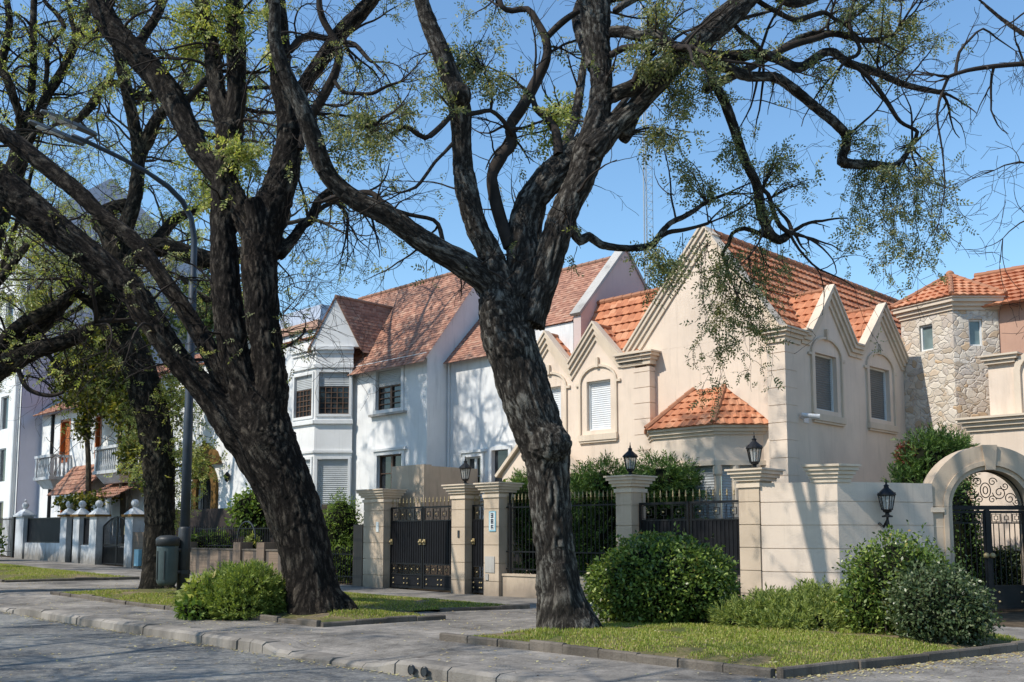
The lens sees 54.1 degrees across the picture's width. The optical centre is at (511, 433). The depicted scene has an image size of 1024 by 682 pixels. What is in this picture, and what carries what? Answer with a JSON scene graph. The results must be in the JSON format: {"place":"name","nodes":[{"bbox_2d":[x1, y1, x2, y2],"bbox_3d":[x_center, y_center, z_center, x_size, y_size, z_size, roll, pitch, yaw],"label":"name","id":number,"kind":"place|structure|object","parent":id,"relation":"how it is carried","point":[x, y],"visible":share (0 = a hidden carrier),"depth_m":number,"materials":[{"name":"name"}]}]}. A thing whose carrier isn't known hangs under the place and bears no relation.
{"place":"outdoors","nodes":[
{"label":"outdoors","id":0,"kind":"place"},
{"bbox_2d":[0,611,440,681],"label":"road","id":1,"kind":"structure","parent":0,"point":[49,643],"depth_m":14.21,"materials":[{"name":"grey asphalt"}]},
{"bbox_2d":[0,604,594,681],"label":"kerb","id":2,"kind":"structure","parent":1,"relation":"on","point":[442,671],"depth_m":15.08,"materials":[{"name":"concrete"}]},
{"bbox_2d":[408,665,415,674],"bbox_3d":[-1.253,2.963,12.554,0.132,0.129,0.032,-6,-8,45],"label":"drain outlet","id":3,"kind":"object","parent":2,"relation":"in","point":[412,669],"visible":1,"depth_m":12.53,"materials":[{"name":"grey metal"}]},
{"bbox_2d":[420,666,428,676],"bbox_3d":[-1.076,2.945,12.378,0.132,0.129,0.032,-6,-8,45],"label":"drain outlet","id":4,"kind":"object","parent":2,"relation":"in","point":[424,671],"visible":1,"depth_m":12.36,"materials":[{"name":"grey metal"}]},
{"bbox_2d":[290,251,647,579],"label":"white house","id":5,"kind":"structure","parent":0,"point":[434,377],"depth_m":34.46,"materials":[{"name":"paint"}]},
{"bbox_2d":[368,365,406,417],"bbox_3d":[-4.211,-1.470,34.471,1.960,1.720,0.310,-6,-8,45],"label":"window","id":6,"kind":"structure","parent":5,"relation":"in","point":[390,379],"depth_m":34.53,"materials":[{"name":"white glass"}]},
{"bbox_2d":[371,446,406,488],"bbox_3d":[-4.130,1.310,34.133,0.270,1.600,1.850,6,-8,-45],"label":"window","id":7,"kind":"structure","parent":5,"relation":"in","point":[388,461],"depth_m":34.42,"materials":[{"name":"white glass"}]},
{"bbox_2d":[459,449,486,501],"bbox_3d":[-1.230,1.383,32.491,1.310,1.680,0.310,-6,-8,45],"label":"window","id":8,"kind":"structure","parent":5,"relation":"in","point":[475,462],"depth_m":32.52,"materials":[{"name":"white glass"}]},
{"bbox_2d":[489,445,511,481],"bbox_3d":[-0.329,1.574,31.601,0.990,2.340,0.180,-6,-8,45],"label":"window","id":9,"kind":"structure","parent":5,"relation":"in","point":[501,454],"depth_m":31.84,"materials":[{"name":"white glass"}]},
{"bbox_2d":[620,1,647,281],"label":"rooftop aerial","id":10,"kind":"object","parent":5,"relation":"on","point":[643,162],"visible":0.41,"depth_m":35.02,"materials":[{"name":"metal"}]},
{"bbox_2d":[0,557,1023,681],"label":"pavement","id":11,"kind":"structure","parent":0,"point":[386,641],"depth_m":15.85,"materials":[{"name":"concrete"}]},
{"bbox_2d":[0,523,7,556],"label":"garden shrub","id":12,"kind":"object","parent":11,"relation":"on","point":[1,543],"visible":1,"depth_m":48.98,"materials":[{"name":"green plant"}]},
{"bbox_2d":[0,565,113,579],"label":"planting bed","id":13,"kind":"object","parent":11,"relation":"on","point":[3,576],"visible":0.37,"depth_m":33.32,"materials":[{"name":"soil"}]},
{"bbox_2d":[0,143,97,358],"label":"street tree","id":14,"kind":"object","parent":13,"relation":"on","point":[34,172],"visible":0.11,"depth_m":50.21,"materials":[{"name":"green plant"}]},
{"bbox_2d":[0,38,240,400],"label":"street tree","id":15,"kind":"object","parent":13,"relation":"on","point":[7,255],"visible":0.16,"depth_m":38.32,"materials":[{"name":"green plant"}]},
{"bbox_2d":[0,576,139,582],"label":"bed edging","id":16,"kind":"object","parent":11,"relation":"on","point":[84,579],"visible":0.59,"depth_m":32.50,"materials":[{"name":"grey concrete"}]},
{"bbox_2d":[0,0,190,435],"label":"street tree","id":17,"kind":"object","parent":11,"relation":"on","point":[19,350],"visible":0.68,"depth_m":27.61,"materials":[{"name":"green plant"}]},
{"bbox_2d":[171,594,215,619],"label":"broadleaf plant","id":18,"kind":"object","parent":11,"relation":"on","point":[183,611],"visible":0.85,"depth_m":19.18,"materials":[{"name":"green plant"}]},
{"bbox_2d":[176,570,215,618],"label":"broadleaf plant","id":19,"kind":"object","parent":11,"relation":"on","point":[192,588],"visible":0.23,"depth_m":19.61,"materials":[{"name":"green plant"}]},
{"bbox_2d":[75,588,492,621],"bbox_3d":[-5.544,3.970,24.102,12.040,0.182,5.880,-6,-8,45],"label":"planting bed","id":20,"kind":"object","parent":11,"relation":"on","point":[331,618],"visible":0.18,"depth_m":21.53,"materials":[{"name":"green plant"}]},
{"bbox_2d":[28,109,197,593],"bbox_3d":[-9.647,-1.593,24.337,4.204,11.466,1.040,6,-8,-44],"label":"street lamp","id":21,"kind":"object","parent":20,"relation":"on","point":[184,533],"visible":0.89,"depth_m":25.28,"materials":[{"name":"grey metal"}]},
{"bbox_2d":[156,535,190,584],"bbox_3d":[-8.476,3.159,25.017,0.579,1.230,0.888,-3,-7,26],"label":"litter bin","id":22,"kind":"object","parent":21,"relation":"attached to","point":[167,554],"visible":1,"depth_m":24.67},
{"bbox_2d":[0,0,433,588],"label":"street tree","id":23,"kind":"object","parent":20,"relation":"on","point":[150,406],"visible":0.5,"depth_m":28.32,"materials":[{"name":"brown plant"}]},
{"bbox_2d":[170,558,287,620],"bbox_3d":[-5.433,3.157,19.816,2.610,1.409,2.033,0,-6,0],"label":"juniper","id":24,"kind":"object","parent":20,"relation":"on","point":[243,590],"visible":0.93,"depth_m":19.35,"materials":[{"name":"green plant"}]},
{"bbox_2d":[0,0,471,614],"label":"street tree","id":25,"kind":"object","parent":20,"relation":"on","point":[238,388],"visible":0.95,"depth_m":20.35,"materials":[{"name":"green plant"}]},
{"bbox_2d":[50,591,529,626],"bbox_3d":[-6.720,3.821,21.699,13.209,0.312,5.516,-2,-6,19],"label":"bed edging","id":26,"kind":"object","parent":11,"relation":"on","point":[319,623],"visible":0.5,"depth_m":19.10,"materials":[{"name":"grey concrete"}]},
{"bbox_2d":[0,563,1022,673],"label":"grass","id":27,"kind":"structure","parent":11,"relation":"on","point":[615,629],"depth_m":14.70,"materials":[{"name":"green plant"}]},
{"bbox_2d":[268,0,980,629],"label":"street tree","id":28,"kind":"object","parent":27,"relation":"on","point":[514,286],"visible":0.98,"depth_m":16.88,"materials":[{"name":"green plant"}]},
{"bbox_2d":[580,522,744,623],"bbox_3d":[2.651,2.501,17.578,2.772,1.908,2.580,4,-7,-35],"label":"round bush","id":29,"kind":"object","parent":27,"relation":"on","point":[671,577],"visible":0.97,"depth_m":16.89,"materials":[{"name":"green plant"}]},
{"bbox_2d":[704,575,859,631],"bbox_3d":[4.672,2.926,16.434,3.009,1.227,2.061,1,-6,-14],"label":"juniper","id":30,"kind":"object","parent":27,"relation":"on","point":[810,606],"visible":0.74,"depth_m":16.08,"materials":[{"name":"green plant"}]},
{"bbox_2d":[831,519,960,634],"bbox_3d":[5.944,2.285,15.495,1.874,1.900,1.870,4,-7,-37],"label":"round bush","id":31,"kind":"object","parent":27,"relation":"on","point":[868,579],"visible":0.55,"depth_m":15.22,"materials":[{"name":"green plant"}]},
{"bbox_2d":[878,545,1005,645],"bbox_3d":[6.136,2.378,14.570,1.613,1.497,1.541,2,-6,-22],"label":"speckled bush","id":32,"kind":"object","parent":27,"relation":"on","point":[937,604],"visible":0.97,"depth_m":14.19,"materials":[{"name":"green plant"}]},
{"bbox_2d":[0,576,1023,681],"bbox_3d":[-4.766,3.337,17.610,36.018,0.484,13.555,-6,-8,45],"label":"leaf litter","id":33,"kind":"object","parent":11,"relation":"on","point":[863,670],"visible":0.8,"depth_m":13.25,"materials":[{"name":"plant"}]},
{"bbox_2d":[439,633,1023,678],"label":"bed edging","id":34,"kind":"object","parent":11,"relation":"on","point":[820,668],"visible":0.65,"depth_m":12.71,"materials":[{"name":"grey concrete"}]},
{"bbox_2d":[787,0,1023,338],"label":"street tree","id":35,"kind":"object","parent":11,"relation":"on","point":[993,67],"visible":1,"depth_m":14.57,"materials":[{"name":"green plant"}]},
{"bbox_2d":[0,555,1023,627],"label":"yard","id":36,"kind":"structure","parent":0,"point":[1013,617],"depth_m":20.89,"materials":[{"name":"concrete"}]},
{"bbox_2d":[0,515,15,556],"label":"bar fence","id":37,"kind":"object","parent":36,"relation":"on","point":[12,519],"visible":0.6,"depth_m":53.43,"materials":[{"name":"white metal"}]},
{"bbox_2d":[13,499,36,558],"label":"white pier","id":38,"kind":"structure","parent":36,"relation":"on","point":[23,515],"depth_m":51.65,"materials":[{"name":"white paint"}]},
{"bbox_2d":[24,517,60,561],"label":"panel fence","id":39,"kind":"object","parent":36,"relation":"on","point":[43,538],"visible":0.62,"depth_m":49.85,"materials":[{"name":"black metal"}]},
{"bbox_2d":[57,501,75,561],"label":"white pier","id":40,"kind":"structure","parent":36,"relation":"on","point":[65,537],"depth_m":47.58,"materials":[{"name":"white paint"}]},
{"bbox_2d":[70,501,89,562],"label":"white pier","id":41,"kind":"structure","parent":36,"relation":"on","point":[80,514],"depth_m":46.53,"materials":[{"name":"white paint"}]},
{"bbox_2d":[70,519,72,561],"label":"slim gate","id":42,"kind":"structure","parent":41,"relation":"attached to","point":[71,542],"depth_m":47.52,"materials":[{"name":"black metal"}]},
{"bbox_2d":[80,518,89,563],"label":"panel fence","id":43,"kind":"object","parent":36,"relation":"on","point":[84,553],"visible":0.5,"depth_m":46.22,"materials":[{"name":"white paint"}]},
{"bbox_2d":[86,500,111,564],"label":"white pier","id":44,"kind":"structure","parent":36,"relation":"on","point":[98,515],"depth_m":45.21,"materials":[{"name":"white paint"}]},
{"bbox_2d":[102,516,124,564],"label":"arched gate","id":45,"kind":"structure","parent":44,"relation":"attached to","point":[113,553],"depth_m":44.39,"materials":[{"name":"black metal"}]},
{"bbox_2d":[0,178,213,555],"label":"apartment block","id":46,"kind":"structure","parent":36,"relation":"on","point":[20,447],"depth_m":57.98,"materials":[{"name":"paint"}]},
{"bbox_2d":[0,501,3,534],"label":"window","id":47,"kind":"structure","parent":46,"relation":"in","point":[1,502],"depth_m":58.70,"materials":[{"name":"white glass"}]},
{"bbox_2d":[0,448,5,482],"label":"window","id":48,"kind":"structure","parent":46,"relation":"in","point":[2,451],"depth_m":59.12,"materials":[{"name":"white glass"}]},
{"bbox_2d":[1,396,8,429],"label":"window","id":49,"kind":"structure","parent":46,"relation":"in","point":[5,403],"depth_m":59.50,"materials":[{"name":"white glass"}]},
{"bbox_2d":[7,293,13,326],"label":"window","id":50,"kind":"structure","parent":46,"relation":"in","point":[10,309],"depth_m":60.17,"materials":[{"name":"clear glass"}]},
{"bbox_2d":[32,354,201,546],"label":"house","id":51,"kind":"structure","parent":36,"relation":"on","point":[69,476],"depth_m":53.23,"materials":[{"name":"white paint"}]},
{"bbox_2d":[59,418,70,462],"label":"door","id":52,"kind":"structure","parent":51,"relation":"in","point":[67,441],"depth_m":55.65,"materials":[{"name":"orange wood"}]},
{"bbox_2d":[94,414,101,457],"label":"door","id":53,"kind":"structure","parent":51,"relation":"in","point":[97,439],"depth_m":52.38,"materials":[{"name":"orange wood"}]},
{"bbox_2d":[38,312,210,535],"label":"tree","id":54,"kind":"object","parent":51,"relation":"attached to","point":[81,426],"visible":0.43,"depth_m":48.77,"materials":[{"name":"green plant"}]},
{"bbox_2d":[121,499,143,567],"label":"white pier","id":55,"kind":"structure","parent":36,"relation":"on","point":[134,518],"depth_m":42.67,"materials":[{"name":"white paint"}]},
{"bbox_2d":[132,532,143,567],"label":"brick pier","id":56,"kind":"structure","parent":36,"relation":"on","point":[138,539],"depth_m":42.05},
{"bbox_2d":[134,549,141,565],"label":"meter box","id":57,"kind":"object","parent":56,"relation":"attached to","point":[137,557],"visible":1,"depth_m":41.64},
{"bbox_2d":[162,269,247,354],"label":"background tree","id":58,"kind":"object","parent":36,"relation":"on","point":[208,321],"visible":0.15,"depth_m":62.34,"materials":[{"name":"green plant"}]},
{"bbox_2d":[142,542,282,578],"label":"brick wall","id":59,"kind":"structure","parent":36,"relation":"on","point":[203,559],"depth_m":36.30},
{"bbox_2d":[191,526,232,547],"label":"border plant","id":60,"kind":"object","parent":59,"relation":"on","point":[212,538],"visible":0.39,"depth_m":39.55,"materials":[{"name":"green plant"}]},
{"bbox_2d":[175,521,274,548],"bbox_3d":[-10.895,3.929,37.905,0.343,1.199,11.300,6,-8,-45],"label":"garden railing","id":61,"kind":"object","parent":36,"relation":"on","point":[238,533],"visible":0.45,"depth_m":37.80,"materials":[{"name":"black metal"}]},
{"bbox_2d":[159,336,311,509],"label":"pale house","id":62,"kind":"structure","parent":36,"relation":"on","point":[221,492],"depth_m":43.98,"materials":[{"name":"white paint"}]},
{"bbox_2d":[191,443,221,508],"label":"arched window","id":63,"kind":"structure","parent":62,"relation":"in","point":[210,501],"depth_m":44.61,"materials":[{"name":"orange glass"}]},
{"bbox_2d":[224,482,268,539],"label":"garden shrub","id":64,"kind":"object","parent":36,"relation":"on","point":[246,506],"visible":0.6,"depth_m":37.57,"materials":[{"name":"green plant"}]},
{"bbox_2d":[243,530,261,548],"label":"border plant","id":65,"kind":"object","parent":36,"relation":"on","point":[250,538],"visible":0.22,"depth_m":36.65,"materials":[{"name":"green plant"}]},
{"bbox_2d":[175,504,338,579],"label":"dark screen","id":66,"kind":"object","parent":36,"relation":"on","point":[210,517],"depth_m":40.55,"materials":[{"name":"black metal"}]},
{"bbox_2d":[279,304,328,342],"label":"slate roofed building","id":67,"kind":"structure","parent":36,"relation":"on","point":[296,321],"depth_m":73.27,"materials":[{"name":"paint"}]},
{"bbox_2d":[330,535,352,582],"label":"bush","id":68,"kind":"object","parent":36,"relation":"on","point":[346,545],"visible":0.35,"depth_m":33.06,"materials":[{"name":"green plant"}]},
{"bbox_2d":[332,546,352,584],"bbox_3d":[-5.823,4.248,32.429,2.730,1.210,0.024,-6,-8,45],"label":"railing","id":69,"kind":"object","parent":36,"relation":"on","point":[345,554],"visible":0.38,"depth_m":31.95,"materials":[{"name":"black metal"}]},
{"bbox_2d":[322,488,363,578],"bbox_3d":[-5.808,3.406,34.030,1.774,3.192,1.718,0,-6,0],"label":"tall bush","id":70,"kind":"object","parent":36,"relation":"on","point":[341,518],"visible":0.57,"depth_m":33.68,"materials":[{"name":"green plant"}]},
{"bbox_2d":[352,524,363,585],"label":"brick pier","id":71,"kind":"structure","parent":36,"relation":"on","point":[358,558],"depth_m":31.18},
{"bbox_2d":[354,488,407,588],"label":"gate pillar","id":72,"kind":"structure","parent":36,"relation":"on","point":[378,504],"depth_m":30.56,"materials":[{"name":"beige stone"}]},
{"bbox_2d":[376,522,378,531],"bbox_3d":[-4.091,2.852,30.539,0.120,0.300,0.030,-6,-8,45],"label":"intercom","id":73,"kind":"object","parent":72,"relation":"attached to","point":[377,526],"visible":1,"depth_m":30.52,"materials":[{"name":"white plastic"}]},
{"bbox_2d":[389,496,452,590],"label":"double gate","id":74,"kind":"structure","parent":72,"relation":"attached to","point":[422,542],"depth_m":29.42,"materials":[{"name":"black metal"}]},
{"bbox_2d":[391,464,477,588],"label":"boundary wall","id":75,"kind":"structure","parent":36,"relation":"on","point":[423,481],"depth_m":31.05,"materials":[{"name":"beige paint"}]},
{"bbox_2d":[441,484,482,594],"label":"gate pillar","id":76,"kind":"structure","parent":36,"relation":"on","point":[462,498],"depth_m":27.89,"materials":[{"name":"beige stone"}]},
{"bbox_2d":[459,456,471,483],"bbox_3d":[-1.315,1.042,28.325,0.380,0.820,0.380,0,-6,0],"label":"lantern","id":77,"kind":"object","parent":76,"relation":"on","point":[465,465],"visible":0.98,"depth_m":28.24,"materials":[{"name":"black metal"}]},
{"bbox_2d":[471,495,483,592],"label":"pedestrian gate","id":78,"kind":"structure","parent":76,"relation":"attached to","point":[477,541],"depth_m":27.72,"materials":[{"name":"black metal"}]},
{"bbox_2d":[473,482,523,595],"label":"gate pillar","id":79,"kind":"structure","parent":36,"relation":"on","point":[495,495],"depth_m":26.96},
{"bbox_2d":[485,556,494,579],"bbox_3d":[-0.596,3.625,26.943,0.370,0.630,0.035,-6,-8,45],"label":"meter cover","id":80,"kind":"object","parent":79,"relation":"attached to","point":[489,564],"visible":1,"depth_m":26.94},
{"bbox_2d":[489,511,495,530],"bbox_3d":[-0.524,2.369,26.995,0.260,0.540,0.042,-6,-8,45],"label":"number plaque","id":81,"kind":"object","parent":79,"relation":"attached to","point":[492,520],"visible":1,"depth_m":26.97,"materials":[{"name":"white ceramic"}]},
{"bbox_2d":[507,466,535,573],"bbox_3d":[0.589,2.721,27.870,2.317,3.814,2.011,-3,-7,30],"label":"conifer","id":82,"kind":"object","parent":36,"relation":"on","point":[523,490],"visible":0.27,"depth_m":27.56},
{"bbox_2d":[494,444,581,573],"bbox_3d":[0.824,2.367,29.160,1.570,4.424,2.224,6,-8,-45],"label":"gabled porch","id":83,"kind":"object","parent":36,"relation":"on","point":[510,462],"visible":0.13,"depth_m":29.12,"materials":[{"name":"beige paint"}]},
{"bbox_2d":[501,573,589,598],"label":"wall","id":84,"kind":"structure","parent":36,"relation":"on","point":[517,585],"depth_m":26.27,"materials":[{"name":"beige stone"}]},
{"bbox_2d":[506,490,616,575],"bbox_3d":[1.259,2.542,25.585,3.980,2.150,0.060,-6,-8,45],"label":"spear railing","id":85,"kind":"object","parent":84,"relation":"on","point":[510,551],"visible":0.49,"depth_m":26.11,"materials":[{"name":"black metal"}]},
{"bbox_2d":[571,502,615,575],"bbox_3d":[2.008,2.926,26.560,2.492,3.298,2.095,0,-6,0],"label":"conifer","id":86,"kind":"object","parent":36,"relation":"on","point":[581,544],"visible":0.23,"depth_m":26.18,"materials":[{"name":"green plant"}]},
{"bbox_2d":[570,450,626,570],"bbox_3d":[2.313,2.181,26.324,2.544,3.533,2.037,0,-6,0],"label":"bush","id":87,"kind":"object","parent":36,"relation":"on","point":[594,481],"visible":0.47,"depth_m":26.00,"materials":[{"name":"green plant"}]},
{"bbox_2d":[603,474,657,548],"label":"gate pillar","id":88,"kind":"structure","parent":36,"relation":"on","point":[629,490],"depth_m":23.86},
{"bbox_2d":[622,445,637,474],"bbox_3d":[2.850,0.619,24.182,0.380,0.820,0.380,0,-6,0],"label":"lantern","id":89,"kind":"object","parent":88,"relation":"on","point":[629,453],"visible":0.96,"depth_m":24.10,"materials":[{"name":"black metal"}]},
{"bbox_2d":[639,489,740,598],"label":"double gate","id":90,"kind":"structure","parent":88,"relation":"attached to","point":[725,531],"depth_m":22.59,"materials":[{"name":"black metal"}]},
{"bbox_2d":[609,447,711,519],"bbox_3d":[3.784,2.205,25.516,2.602,3.855,2.392,0,-6,0],"label":"bush","id":91,"kind":"object","parent":36,"relation":"on","point":[671,478],"visible":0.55,"depth_m":25.16,"materials":[{"name":"green plant"}]},
{"bbox_2d":[724,467,785,599],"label":"gate pillar","id":92,"kind":"structure","parent":36,"relation":"on","point":[750,481],"depth_m":21.40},
{"bbox_2d":[746,435,762,467],"bbox_3d":[5.261,0.373,21.783,0.380,0.820,0.380,0,-6,0],"label":"lantern","id":93,"kind":"object","parent":92,"relation":"on","point":[754,444],"visible":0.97,"depth_m":21.70,"materials":[{"name":"black metal"}]},
{"bbox_2d":[537,226,1023,588],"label":"beige house","id":94,"kind":"structure","parent":36,"relation":"on","point":[622,377],"depth_m":27.83,"materials":[{"name":"paint"}]},
{"bbox_2d":[547,365,570,432],"bbox_3d":[1.184,-0.949,30.530,0.270,2.240,1.700,6,-8,-45],"label":"window","id":95,"kind":"structure","parent":94,"relation":"in","point":[556,391],"depth_m":30.36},
{"bbox_2d":[575,357,620,443],"bbox_3d":[2.538,-0.968,29.163,1.700,2.480,0.280,-6,-8,45],"label":"window","id":96,"kind":"structure","parent":94,"relation":"in","point":[599,391],"depth_m":29.21,"materials":[{"name":"white plastic"}]},
{"bbox_2d":[807,329,846,426],"bbox_3d":[8.241,-1.477,26.447,0.300,2.520,1.950,-6,-8,45],"label":"window","id":97,"kind":"structure","parent":94,"relation":"in","point":[823,364],"depth_m":26.56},
{"bbox_2d":[863,344,898,434],"bbox_3d":[10.472,-1.270,28.668,0.300,2.520,2.040,-6,-8,45],"label":"window","id":98,"kind":"structure","parent":94,"relation":"in","point":[877,382],"depth_m":28.79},
{"bbox_2d":[760,463,934,592],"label":"corner wall","id":99,"kind":"structure","parent":36,"relation":"on","point":[819,521],"depth_m":20.86,"materials":[{"name":"beige paint"}]},
{"bbox_2d":[877,479,895,527],"bbox_3d":[7.731,1.435,20.698,0.375,1.044,0.399,-2,-6,21],"label":"lantern","id":100,"kind":"object","parent":99,"relation":"attached to","point":[886,490],"visible":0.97,"depth_m":20.62,"materials":[{"name":"black metal"}]},
{"bbox_2d":[894,440,918,468],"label":"red shrub","id":101,"kind":"object","parent":36,"relation":"on","point":[900,447],"visible":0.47,"depth_m":24.80,"materials":[{"name":"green plant"}]},
{"bbox_2d":[880,420,984,571],"bbox_3d":[10.250,2.020,24.440,2.631,4.726,2.174,0,-6,0],"label":"bush","id":102,"kind":"object","parent":36,"relation":"on","point":[934,449],"visible":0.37,"depth_m":24.23,"materials":[{"name":"green plant"}]},
{"bbox_2d":[952,476,984,584],"bbox_3d":[10.372,2.422,23.049,1.076,3.188,1.019,0,-6,0],"label":"dark shrub","id":103,"kind":"object","parent":36,"relation":"on","point":[968,501],"visible":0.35,"depth_m":22.82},
{"bbox_2d":[923,445,1023,610],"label":"gate arch","id":104,"kind":"structure","parent":36,"relation":"on","point":[946,476],"depth_m":21.52,"materials":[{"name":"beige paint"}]},
{"bbox_2d":[952,471,1023,609],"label":"iron gate","id":105,"kind":"structure","parent":104,"relation":"attached to","point":[1006,596],"depth_m":21.61,"materials":[{"name":"black metal"}]},
{"bbox_2d":[974,545,1021,584],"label":"hedge","id":106,"kind":"object","parent":36,"relation":"on","point":[1003,567],"visible":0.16,"depth_m":23.64,"materials":[{"name":"green plant"}]},
{"bbox_2d":[0,0,1023,493],"label":"sky","id":107,"kind":"structure","parent":0,"point":[605,217],"materials":[{"name":"blue"}]},
{"label":"ground","id":108,"kind":"structure","parent":0,"visible":0},
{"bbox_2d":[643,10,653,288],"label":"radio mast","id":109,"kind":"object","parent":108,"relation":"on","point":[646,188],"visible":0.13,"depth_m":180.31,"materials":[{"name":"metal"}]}
]}

